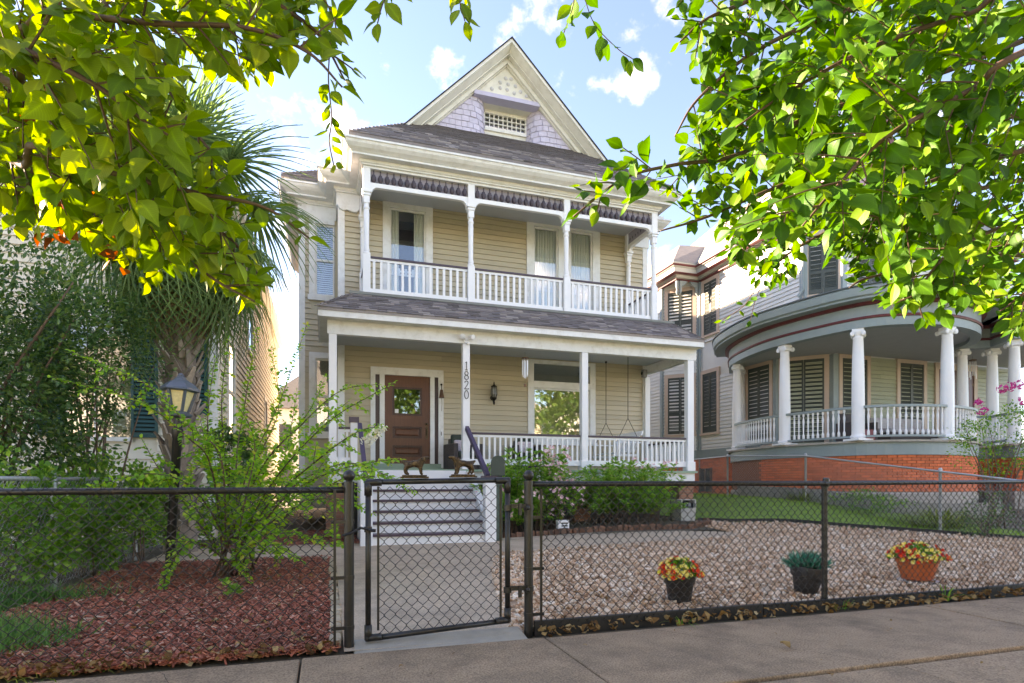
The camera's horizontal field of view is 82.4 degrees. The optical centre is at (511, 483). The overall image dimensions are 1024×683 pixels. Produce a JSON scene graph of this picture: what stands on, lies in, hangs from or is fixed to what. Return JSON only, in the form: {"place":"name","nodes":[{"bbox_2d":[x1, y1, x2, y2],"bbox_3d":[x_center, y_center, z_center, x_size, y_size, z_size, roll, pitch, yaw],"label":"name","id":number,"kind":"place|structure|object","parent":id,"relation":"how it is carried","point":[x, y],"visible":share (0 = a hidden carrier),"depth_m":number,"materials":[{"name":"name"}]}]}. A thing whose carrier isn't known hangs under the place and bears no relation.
{"place":"outdoors","nodes":[
{"label":"outdoors","id":0,"kind":"place"},
{"bbox_2d":[279,376,298,496],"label":"house","id":1,"kind":"structure","parent":0,"point":[293,385],"depth_m":41.01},
{"bbox_2d":[279,424,290,482],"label":"far window","id":2,"kind":"structure","parent":1,"relation":"in","point":[281,427],"depth_m":41.01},
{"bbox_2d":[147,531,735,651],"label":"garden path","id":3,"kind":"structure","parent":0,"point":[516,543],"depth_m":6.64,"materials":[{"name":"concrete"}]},
{"bbox_2d":[349,417,497,545],"bbox_3d":[-1.747,-0.115,11.035,2.490,2.390,2.110,0,0,-18],"label":"front stair","id":4,"kind":"object","parent":3,"relation":"on","point":[423,515],"visible":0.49,"depth_m":10.68,"materials":[{"name":"white paint"}]},
{"bbox_2d":[0,498,1023,682],"bbox_3d":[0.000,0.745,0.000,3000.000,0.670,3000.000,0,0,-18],"label":"ground","id":5,"kind":"structure","parent":0,"point":[317,514],"depth_m":4.71,"materials":[{"name":"soil"}]},
{"bbox_2d":[0,438,92,594],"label":"vine bush","id":6,"kind":"object","parent":5,"relation":"on","point":[46,470],"visible":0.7,"depth_m":5.42,"materials":[{"name":"green plant"}]},
{"bbox_2d":[0,577,131,654],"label":"ground cover","id":7,"kind":"object","parent":5,"relation":"on","point":[9,602],"visible":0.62,"depth_m":4.03,"materials":[{"name":"green plant"}]},
{"bbox_2d":[0,213,146,551],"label":"dark evergreen","id":8,"kind":"object","parent":5,"relation":"on","point":[9,392],"visible":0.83,"depth_m":6.74,"materials":[{"name":"green plant"}]},
{"bbox_2d":[9,445,151,576],"bbox_3d":[-5.030,0.311,6.728,1.300,1.594,1.835,0,0,-18],"label":"vine bush","id":9,"kind":"object","parent":5,"relation":"on","point":[123,511],"visible":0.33,"depth_m":6.87,"materials":[{"name":"green plant"}]},
{"bbox_2d":[0,472,161,599],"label":"boundary fence","id":10,"kind":"object","parent":5,"relation":"on","point":[22,478],"visible":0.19,"depth_m":5.77,"materials":[{"name":"metal"}]},
{"bbox_2d":[0,235,178,565],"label":"dark evergreen","id":11,"kind":"object","parent":5,"relation":"on","point":[125,350],"visible":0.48,"depth_m":7.73,"materials":[{"name":"green plant"}]},
{"bbox_2d":[92,450,168,562],"bbox_3d":[-5.319,0.327,8.091,1.125,1.557,1.949,0,0,-18],"label":"vine bush","id":12,"kind":"object","parent":5,"relation":"on","point":[156,504],"visible":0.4,"depth_m":8.02,"materials":[{"name":"green plant"}]},
{"bbox_2d":[0,113,284,544],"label":"cream house","id":13,"kind":"structure","parent":5,"relation":"on","point":[263,389],"depth_m":11.14,"materials":[{"name":"white paint"}]},
{"bbox_2d":[78,306,130,441],"bbox_3d":[-7.533,-2.010,10.635,1.100,2.480,0.019,0,0,-18],"label":"window frame","id":14,"kind":"structure","parent":13,"relation":"in","point":[111,438],"depth_m":10.69,"materials":[{"name":"white paint"}]},
{"bbox_2d":[226,338,235,432],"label":"side window","id":15,"kind":"structure","parent":13,"relation":"in","point":[231,385],"depth_m":13.00,"materials":[{"name":"white paint"}]},
{"bbox_2d":[247,310,253,357],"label":"side window","id":16,"kind":"structure","parent":13,"relation":"in","point":[250,341],"depth_m":16.29,"materials":[{"name":"white paint"}]},
{"bbox_2d":[264,396,267,455],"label":"side window","id":17,"kind":"structure","parent":13,"relation":"in","point":[265,400],"depth_m":20.39,"materials":[{"name":"white paint"}]},
{"bbox_2d":[0,24,335,552],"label":"fan palm","id":18,"kind":"object","parent":5,"relation":"on","point":[194,307],"visible":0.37,"depth_m":8.78,"materials":[{"name":"green plant"}]},
{"bbox_2d":[0,555,340,679],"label":"mulch","id":19,"kind":"object","parent":5,"relation":"on","point":[164,630],"visible":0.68,"depth_m":4.53,"materials":[{"name":"brown wood"}]},
{"bbox_2d":[6,641,154,682],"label":"weed tuft","id":20,"kind":"object","parent":19,"relation":"on","point":[25,681],"visible":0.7,"depth_m":3.27,"materials":[{"name":"green plant"}]},
{"bbox_2d":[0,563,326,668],"bbox_3d":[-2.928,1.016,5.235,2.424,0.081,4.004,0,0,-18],"label":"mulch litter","id":21,"kind":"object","parent":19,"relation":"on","point":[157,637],"visible":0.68,"depth_m":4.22,"materials":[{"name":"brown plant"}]},
{"bbox_2d":[0,640,333,680],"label":"mulch edge litter","id":22,"kind":"object","parent":19,"relation":"on","point":[168,654],"visible":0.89,"depth_m":3.31,"materials":[{"name":"brown plant"}]},
{"bbox_2d":[218,577,242,600],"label":"vine bush","id":23,"kind":"object","parent":19,"relation":"on","point":[234,586],"visible":0.79,"depth_m":5.19,"materials":[{"name":"green plant"}]},
{"bbox_2d":[47,321,417,589],"bbox_3d":[-2.608,-0.299,6.264,3.363,3.053,2.212,0,0,0],"label":"crape myrtle","id":24,"kind":"object","parent":19,"relation":"on","point":[255,459],"visible":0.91,"depth_m":6.07,"materials":[{"name":"green plant"}]},
{"bbox_2d":[321,556,342,646],"bbox_3d":[-1.861,1.045,5.969,0.189,0.078,4.592,0,0,-18],"label":"stone border","id":25,"kind":"object","parent":19,"relation":"on","point":[339,639],"visible":0.52,"depth_m":4.70,"materials":[{"name":"grey stone"}]},
{"bbox_2d":[139,473,213,545],"bbox_3d":[-5.553,0.420,9.562,1.179,1.372,1.782,0,0,-18],"label":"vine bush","id":26,"kind":"object","parent":5,"relation":"on","point":[201,509],"depth_m":9.72,"materials":[{"name":"green plant"}]},
{"bbox_2d":[0,470,354,666],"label":"chain link fence","id":27,"kind":"object","parent":5,"relation":"on","point":[348,577],"visible":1,"depth_m":3.46,"materials":[{"name":"black metal"}]},
{"bbox_2d":[159,373,199,576],"bbox_3d":[-3.712,-0.065,6.542,0.414,2.335,0.359,0,0,-18],"label":"lamp post","id":28,"kind":"object","parent":5,"relation":"on","point":[181,390],"visible":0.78,"depth_m":6.48,"materials":[{"name":"black metal"}]},
{"bbox_2d":[198,421,266,533],"bbox_3d":[-4.958,0.001,10.341,1.140,2.202,0.993,0,0,-18],"label":"round shrub","id":29,"kind":"object","parent":5,"relation":"on","point":[230,440],"visible":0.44,"depth_m":10.31,"materials":[{"name":"green plant"}]},
{"bbox_2d":[199,475,267,544],"bbox_3d":[-4.928,0.464,10.220,1.266,1.288,1.180,0,0,-18],"label":"hedge","id":30,"kind":"object","parent":5,"relation":"on","point":[207,517],"visible":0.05,"depth_m":10.10,"materials":[{"name":"green plant"}]},
{"bbox_2d":[229,529,359,547],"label":"side mulch","id":31,"kind":"object","parent":5,"relation":"on","point":[296,537],"visible":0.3,"depth_m":10.84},
{"bbox_2d":[277,36,705,536],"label":"clapboard house","id":32,"kind":"structure","parent":5,"relation":"on","point":[442,216],"depth_m":13.89,"materials":[{"name":"white paint"}]},
{"bbox_2d":[308,352,328,438],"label":"window","id":33,"kind":"structure","parent":32,"relation":"in","point":[318,361],"depth_m":14.06,"materials":[{"name":"glass"}]},
{"bbox_2d":[308,216,334,300],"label":"window","id":34,"kind":"structure","parent":32,"relation":"in","point":[314,289],"depth_m":14.13,"materials":[{"name":"white glass"}]},
{"bbox_2d":[385,375,429,463],"bbox_3d":[-2.504,-1.507,13.970,1.066,2.081,0.278,0,0,-18],"label":"front door","id":35,"kind":"structure","parent":32,"relation":"in","point":[407,434],"depth_m":13.94,"materials":[{"name":"brown wood"}]},
{"bbox_2d":[383,201,432,293],"bbox_3d":[-2.480,-5.265,13.923,1.236,2.710,0.227,0,0,-18],"label":"window","id":36,"kind":"structure","parent":32,"relation":"in","point":[423,225],"depth_m":13.94,"materials":[{"name":"white paint"}]},
{"bbox_2d":[439,383,443,410],"bbox_3d":[-1.685,-2.064,14.020,0.131,0.668,0.131,0,0,27],"label":"door bell","id":37,"kind":"object","parent":32,"relation":"attached to","point":[441,395],"depth_m":13.98,"materials":[{"name":"gold metal"}]},
{"bbox_2d":[443,434,482,469],"bbox_3d":[-1.146,-0.720,13.646,0.720,0.860,0.720,0,0,-26],"label":"wicker armchair","id":38,"kind":"object","parent":32,"relation":"on","point":[452,447],"visible":0.38,"depth_m":13.47,"materials":[{"name":"wicker"}]},
{"bbox_2d":[460,334,474,344],"bbox_3d":[-0.928,-2.979,12.139,0.325,0.219,0.159,0,0,-18],"label":"security light","id":39,"kind":"object","parent":32,"relation":"attached to","point":[466,340],"visible":1,"depth_m":12.13,"materials":[{"name":"white paint"}]},
{"bbox_2d":[490,382,496,404],"bbox_3d":[-0.447,-2.215,14.418,0.168,0.570,0.214,0,0,-18],"label":"wall lantern","id":40,"kind":"object","parent":32,"relation":"attached to","point":[493,397],"depth_m":14.35,"materials":[{"name":"brown metal"}]},
{"bbox_2d":[484,109,526,137],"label":"attic window","id":41,"kind":"structure","parent":32,"relation":"in","point":[498,122],"depth_m":15.10,"materials":[{"name":"white paint"}]},
{"bbox_2d":[522,357,528,386],"bbox_3d":[0.291,-2.540,13.054,0.160,0.780,0.160,0,0,-18],"label":"wind chime","id":42,"kind":"object","parent":32,"relation":"hanging from","point":[524,368],"visible":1,"depth_m":13.03,"materials":[{"name":"white metal"}]},
{"bbox_2d":[508,438,543,469],"bbox_3d":[0.335,-0.720,14.170,0.720,0.860,0.720,0,0,-12],"label":"wicker armchair","id":43,"kind":"object","parent":32,"relation":"on","point":[523,447],"visible":0.27,"depth_m":13.95,"materials":[{"name":"white wicker"}]},
{"bbox_2d":[526,221,563,306],"bbox_3d":[0.845,-5.275,14.983,1.085,2.730,0.229,0,0,-18],"label":"window","id":44,"kind":"structure","parent":32,"relation":"in","point":[545,249],"depth_m":15.03,"materials":[{"name":"white paint"}]},
{"bbox_2d":[528,359,596,445],"bbox_3d":[1.287,-2.060,15.095,1.928,2.160,0.175,0,0,-18],"label":"window","id":45,"kind":"structure","parent":32,"relation":"in","point":[553,389],"depth_m":15.11,"materials":[{"name":"glass"}]},
{"bbox_2d":[568,228,599,310],"bbox_3d":[1.816,-5.280,15.292,1.055,2.740,0.229,0,0,-18],"label":"window","id":46,"kind":"structure","parent":32,"relation":"in","point":[584,251],"depth_m":15.35,"materials":[{"name":"white paint"}]},
{"bbox_2d":[593,361,643,458],"bbox_3d":[2.657,-1.915,14.689,0.780,2.530,1.280,0,0,-18],"label":"porch swing","id":47,"kind":"object","parent":32,"relation":"hanging from","point":[636,434],"visible":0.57,"depth_m":14.57,"materials":[{"name":"white paint"}]},
{"bbox_2d":[641,369,646,377],"bbox_3d":[3.485,-2.895,15.447,0.142,0.210,0.120,0,0,-18],"label":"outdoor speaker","id":48,"kind":"object","parent":32,"relation":"attached to","point":[643,373],"visible":1,"depth_m":15.40},
{"bbox_2d":[491,455,504,540],"bbox_3d":[-0.257,0.302,10.636,0.250,1.595,0.535,0,0,-2],"label":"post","id":49,"kind":"object","parent":5,"relation":"on","point":[497,465],"visible":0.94,"depth_m":10.38,"materials":[{"name":"white wood"}]},
{"bbox_2d":[491,455,504,475],"bbox_3d":[-0.250,-0.317,10.388,0.250,0.357,0.040,0,0,-2],"label":"box door","id":50,"kind":"structure","parent":49,"relation":"in","point":[497,462],"depth_m":10.38,"materials":[{"name":"metal"}]},
{"bbox_2d":[502,518,710,537],"bbox_3d":[2.136,0.932,11.830,5.311,0.310,0.765,0,0,-25],"label":"brick edging","id":51,"kind":"object","parent":5,"relation":"on","point":[582,530],"visible":0.51,"depth_m":11.67,"materials":[{"name":"brick"}]},
{"bbox_2d":[503,518,714,534],"bbox_3d":[1.629,0.939,12.431,4.850,0.218,2.100,0,0,-18],"label":"shrub bed","id":52,"kind":"object","parent":5,"relation":"on","point":[578,525],"visible":0.37,"depth_m":12.62,"materials":[{"name":"soil"}]},
{"bbox_2d":[468,445,587,532],"bbox_3d":[0.350,0.116,11.771,2.556,1.838,1.575,0,0,-18],"label":"oleander","id":53,"kind":"object","parent":52,"relation":"on","point":[554,471],"visible":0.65,"depth_m":11.72,"materials":[{"name":"green plant"}]},
{"bbox_2d":[556,520,568,528],"bbox_3d":[1.019,0.855,11.792,0.240,0.230,0.148,0,0,-18],"label":"vent box","id":54,"kind":"object","parent":52,"relation":"on","point":[563,522],"visible":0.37,"depth_m":11.73,"materials":[{"name":"white paint"}]},
{"bbox_2d":[556,456,689,525],"bbox_3d":[2.328,0.146,12.475,3.236,1.507,1.509,0,0,-18],"label":"oleander","id":55,"kind":"object","parent":52,"relation":"on","point":[611,475],"visible":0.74,"depth_m":12.40,"materials":[{"name":"green plant"}]},
{"bbox_2d":[671,499,695,520],"bbox_3d":[3.912,0.609,13.351,0.400,0.490,0.412,0,0,-18],"label":"air conditioning unit","id":56,"kind":"object","parent":52,"relation":"on","point":[684,514],"visible":0.56,"depth_m":13.20,"materials":[{"name":"white metal"}]},
{"bbox_2d":[533,603,762,636],"bbox_3d":[1.085,1.034,4.420,1.950,0.132,0.035,0,0,-18],"label":"edging board","id":57,"kind":"object","parent":5,"relation":"on","point":[606,626],"visible":0.52,"depth_m":4.36,"materials":[{"name":"black wood"}]},
{"bbox_2d":[491,520,1023,632],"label":"gravel","id":58,"kind":"structure","parent":5,"relation":"on","point":[515,579],"depth_m":7.05,"materials":[{"name":"beige gravel"}]},
{"bbox_2d":[657,555,704,602],"bbox_3d":[1.481,0.837,5.148,0.401,0.407,0.407,0,0,-18],"label":"flower pot","id":59,"kind":"object","parent":58,"relation":"on","point":[680,585],"visible":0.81,"depth_m":5.05,"materials":[{"name":"plastic"}]},
{"bbox_2d":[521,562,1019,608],"bbox_3d":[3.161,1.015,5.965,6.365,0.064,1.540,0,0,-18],"label":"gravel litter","id":60,"kind":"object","parent":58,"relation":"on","point":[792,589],"visible":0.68,"depth_m":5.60,"materials":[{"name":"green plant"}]},
{"bbox_2d":[779,547,834,594],"bbox_3d":[2.789,0.827,5.559,0.521,0.449,0.491,0,0,-18],"label":"flower pot","id":61,"kind":"object","parent":58,"relation":"on","point":[802,559],"visible":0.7,"depth_m":5.46,"materials":[{"name":"plastic"}]},
{"bbox_2d":[885,540,951,583],"bbox_3d":[4.311,0.827,6.225,0.572,0.451,0.560,0,0,-18],"label":"flower pot","id":62,"kind":"object","parent":58,"relation":"on","point":[914,559],"visible":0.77,"depth_m":6.10,"materials":[{"name":"orange ceramic"}]},
{"bbox_2d":[942,490,1023,537],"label":"leafy weeds","id":63,"kind":"object","parent":58,"relation":"on","point":[982,520],"visible":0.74,"depth_m":10.74,"materials":[{"name":"green plant"}]},
{"bbox_2d":[523,470,1023,637],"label":"chain link fence","id":64,"kind":"object","parent":5,"relation":"on","point":[825,483],"visible":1,"depth_m":4.68,"materials":[{"name":"black metal"}]},
{"bbox_2d":[342,477,533,641],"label":"garden gate","id":65,"kind":"structure","parent":64,"relation":"attached to","point":[369,636],"depth_m":3.90,"materials":[{"name":"black metal"}]},
{"bbox_2d":[400,456,429,477],"bbox_3d":[-0.640,-0.106,3.873,0.195,0.147,0.062,0,0,-18],"label":"dog statue","id":66,"kind":"object","parent":65,"relation":"on","point":[419,463],"visible":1,"depth_m":3.85,"materials":[{"name":"brown metal"}]},
{"bbox_2d":[448,456,476,477],"bbox_3d":[-0.337,-0.112,3.970,0.195,0.147,0.062,0,0,-18],"label":"dog statue","id":67,"kind":"object","parent":65,"relation":"on","point":[458,462],"visible":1,"depth_m":3.95,"materials":[{"name":"brown metal"}]},
{"bbox_2d":[538,586,1023,636],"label":"leaf litter","id":68,"kind":"object","parent":5,"relation":"on","point":[867,603],"visible":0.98,"depth_m":4.74,"materials":[{"name":"brown plant"}]},
{"bbox_2d":[775,488,819,501],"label":"strap leaf clump","id":69,"kind":"object","parent":5,"relation":"on","point":[804,496],"visible":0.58,"depth_m":14.83,"materials":[{"name":"green plant"}]},
{"bbox_2d":[648,119,1023,508],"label":"round porch house","id":70,"kind":"structure","parent":5,"relation":"on","point":[806,358],"depth_m":17.23,"materials":[{"name":"grey wood"}]},
{"bbox_2d":[664,286,695,333],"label":"shuttered window","id":71,"kind":"structure","parent":70,"relation":"in","point":[688,290],"depth_m":22.48,"materials":[{"name":"grey wood"}]},
{"bbox_2d":[663,373,696,436],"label":"shuttered window","id":72,"kind":"structure","parent":70,"relation":"in","point":[668,379],"depth_m":22.60,"materials":[{"name":"grey wood"}]},
{"bbox_2d":[701,273,719,337],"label":"shuttered window","id":73,"kind":"structure","parent":70,"relation":"in","point":[709,303],"depth_m":21.47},
{"bbox_2d":[700,366,720,435],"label":"shuttered window","id":74,"kind":"structure","parent":70,"relation":"in","point":[712,373],"depth_m":21.47,"materials":[{"name":"grey wood"}]},
{"bbox_2d":[745,360,772,446],"bbox_3d":[8.049,-2.540,19.094,0.110,2.780,1.320,0,0,-18],"label":"shuttered window","id":75,"kind":"structure","parent":70,"relation":"in","point":[768,365],"depth_m":19.03,"materials":[{"name":"grey wood"}]},
{"bbox_2d":[779,354,828,442],"bbox_3d":[8.977,-2.540,18.017,1.451,2.780,0.110,0,0,27],"label":"shuttered window","id":76,"kind":"structure","parent":70,"relation":"in","point":[824,358],"depth_m":17.93,"materials":[{"name":"grey wood"}]},
{"bbox_2d":[802,230,840,298],"bbox_3d":[9.065,-6.415,17.048,1.084,1.930,0.110,0,0,27],"label":"shuttered window","id":77,"kind":"structure","parent":70,"relation":"in","point":[816,287],"depth_m":17.06,"materials":[{"name":"grey wood"}]},
{"bbox_2d":[838,353,870,422],"bbox_3d":[10.474,-2.540,17.888,1.300,2.780,0.110,0,0,-18],"label":"shuttered window","id":78,"kind":"structure","parent":70,"relation":"in","point":[843,358],"depth_m":17.82,"materials":[{"name":"beige wood"}]},
{"bbox_2d":[836,414,877,441],"bbox_3d":[9.535,-1.500,16.193,0.760,0.900,0.670,0,0,-18],"label":"cushioned chair","id":79,"kind":"object","parent":70,"relation":"on","point":[848,425],"visible":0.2,"depth_m":16.12,"materials":[{"name":"grey wicker"}]},
{"bbox_2d":[852,228,885,284],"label":"shuttered window","id":80,"kind":"structure","parent":70,"relation":"in","point":[871,262],"depth_m":17.10,"materials":[{"name":"grey wood"}]},
{"bbox_2d":[869,417,939,439],"bbox_3d":[11.520,-1.490,17.209,2.000,0.880,0.800,0,0,-18],"label":"wicker sofa","id":81,"kind":"object","parent":70,"relation":"on","point":[884,424],"visible":0.44,"depth_m":17.12,"materials":[{"name":"wicker"}]},
{"bbox_2d":[895,358,926,428],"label":"shuttered window","id":82,"kind":"structure","parent":70,"relation":"in","point":[914,398],"depth_m":18.58,"materials":[{"name":"grey wood"}]},
{"bbox_2d":[969,359,976,385],"bbox_3d":[13.898,-3.395,17.651,0.200,0.910,0.200,0,0,-18],"label":"wind chime","id":83,"kind":"object","parent":70,"relation":"hanging from","point":[972,368],"visible":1,"depth_m":17.67,"materials":[{"name":"grey metal"}]},
{"bbox_2d":[677,453,1023,539],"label":"galvanised fence","id":84,"kind":"object","parent":5,"relation":"on","point":[939,470],"visible":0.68,"depth_m":13.23,"materials":[{"name":"metal"}]},
{"bbox_2d":[697,518,1023,537],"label":"lawn edging","id":85,"kind":"object","parent":5,"relation":"on","point":[841,524],"visible":0.5,"depth_m":12.03,"materials":[{"name":"black plastic"}]},
{"bbox_2d":[737,486,1000,517],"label":"block wall","id":86,"kind":"structure","parent":5,"relation":"on","point":[924,504],"depth_m":14.25,"materials":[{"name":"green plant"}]},
{"bbox_2d":[763,587,986,617],"bbox_3d":[3.232,1.037,5.109,2.540,0.126,0.035,0,0,-18],"label":"edging board","id":87,"kind":"object","parent":5,"relation":"on","point":[787,607],"visible":0.51,"depth_m":5.00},
{"bbox_2d":[930,585,963,600],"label":"weed tuft","id":88,"kind":"object","parent":5,"relation":"on","point":[948,595],"visible":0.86,"depth_m":5.27,"materials":[{"name":"green plant"}]},
{"bbox_2d":[890,506,1007,528],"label":"strap leaf clump","id":89,"kind":"object","parent":5,"relation":"on","point":[924,520],"visible":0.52,"depth_m":11.99,"materials":[{"name":"green plant"}]},
{"bbox_2d":[945,379,1023,528],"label":"pink crape myrtle","id":90,"kind":"object","parent":5,"relation":"on","point":[1020,419],"visible":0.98,"depth_m":12.25,"materials":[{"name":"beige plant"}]},
{"bbox_2d":[985,583,1023,598],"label":"edging board","id":91,"kind":"object","parent":5,"relation":"on","point":[998,589],"visible":0.45,"depth_m":5.54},
{"label":"verge","id":92,"kind":"structure","parent":5,"relation":"on","visible":0},
{"bbox_2d":[0,0,479,313],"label":"street tree","id":93,"kind":"object","parent":92,"relation":"on","point":[101,190],"visible":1,"depth_m":1.13,"materials":[{"name":"green plant"}]},
{"bbox_2d":[556,0,1023,342],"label":"street tree","id":94,"kind":"object","parent":92,"relation":"on","point":[871,57],"visible":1,"depth_m":1.45,"materials":[{"name":"green plant"}]},
{"bbox_2d":[12,0,1023,435],"label":"sky","id":95,"kind":"structure","parent":0,"point":[412,62],"materials":[{"name":"blue"}]},
{"bbox_2d":[33,596,1023,682],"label":"sidewalk","id":96,"kind":"structure","parent":0,"point":[847,647],"depth_m":3.56,"materials":[{"name":"concrete"}]},
{"bbox_2d":[361,605,1002,673],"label":"pavement scraps","id":97,"kind":"object","parent":96,"relation":"on","point":[821,659],"visible":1,"depth_m":3.58,"materials":[{"name":"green plant"}]},
{"bbox_2d":[676,617,699,625],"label":"weed tuft","id":98,"kind":"object","parent":96,"relation":"on","point":[682,621],"visible":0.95,"depth_m":4.36,"materials":[{"name":"green plant"}]},
{"bbox_2d":[780,641,790,647],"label":"fallen leaf","id":99,"kind":"object","parent":96,"relation":"on","point":[787,643],"visible":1,"depth_m":3.69,"materials":[{"name":"beige plant"}]},
{"bbox_2d":[660,492,1023,535],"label":"lawn","id":100,"kind":"structure","parent":0,"point":[757,512],"depth_m":13.93,"materials":[{"name":"plant"}]},
{"bbox_2d":[828,487,920,513],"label":"leafy weeds","id":101,"kind":"object","parent":100,"relation":"on","point":[869,498],"visible":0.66,"depth_m":13.29,"materials":[{"name":"green plant"}]}
]}

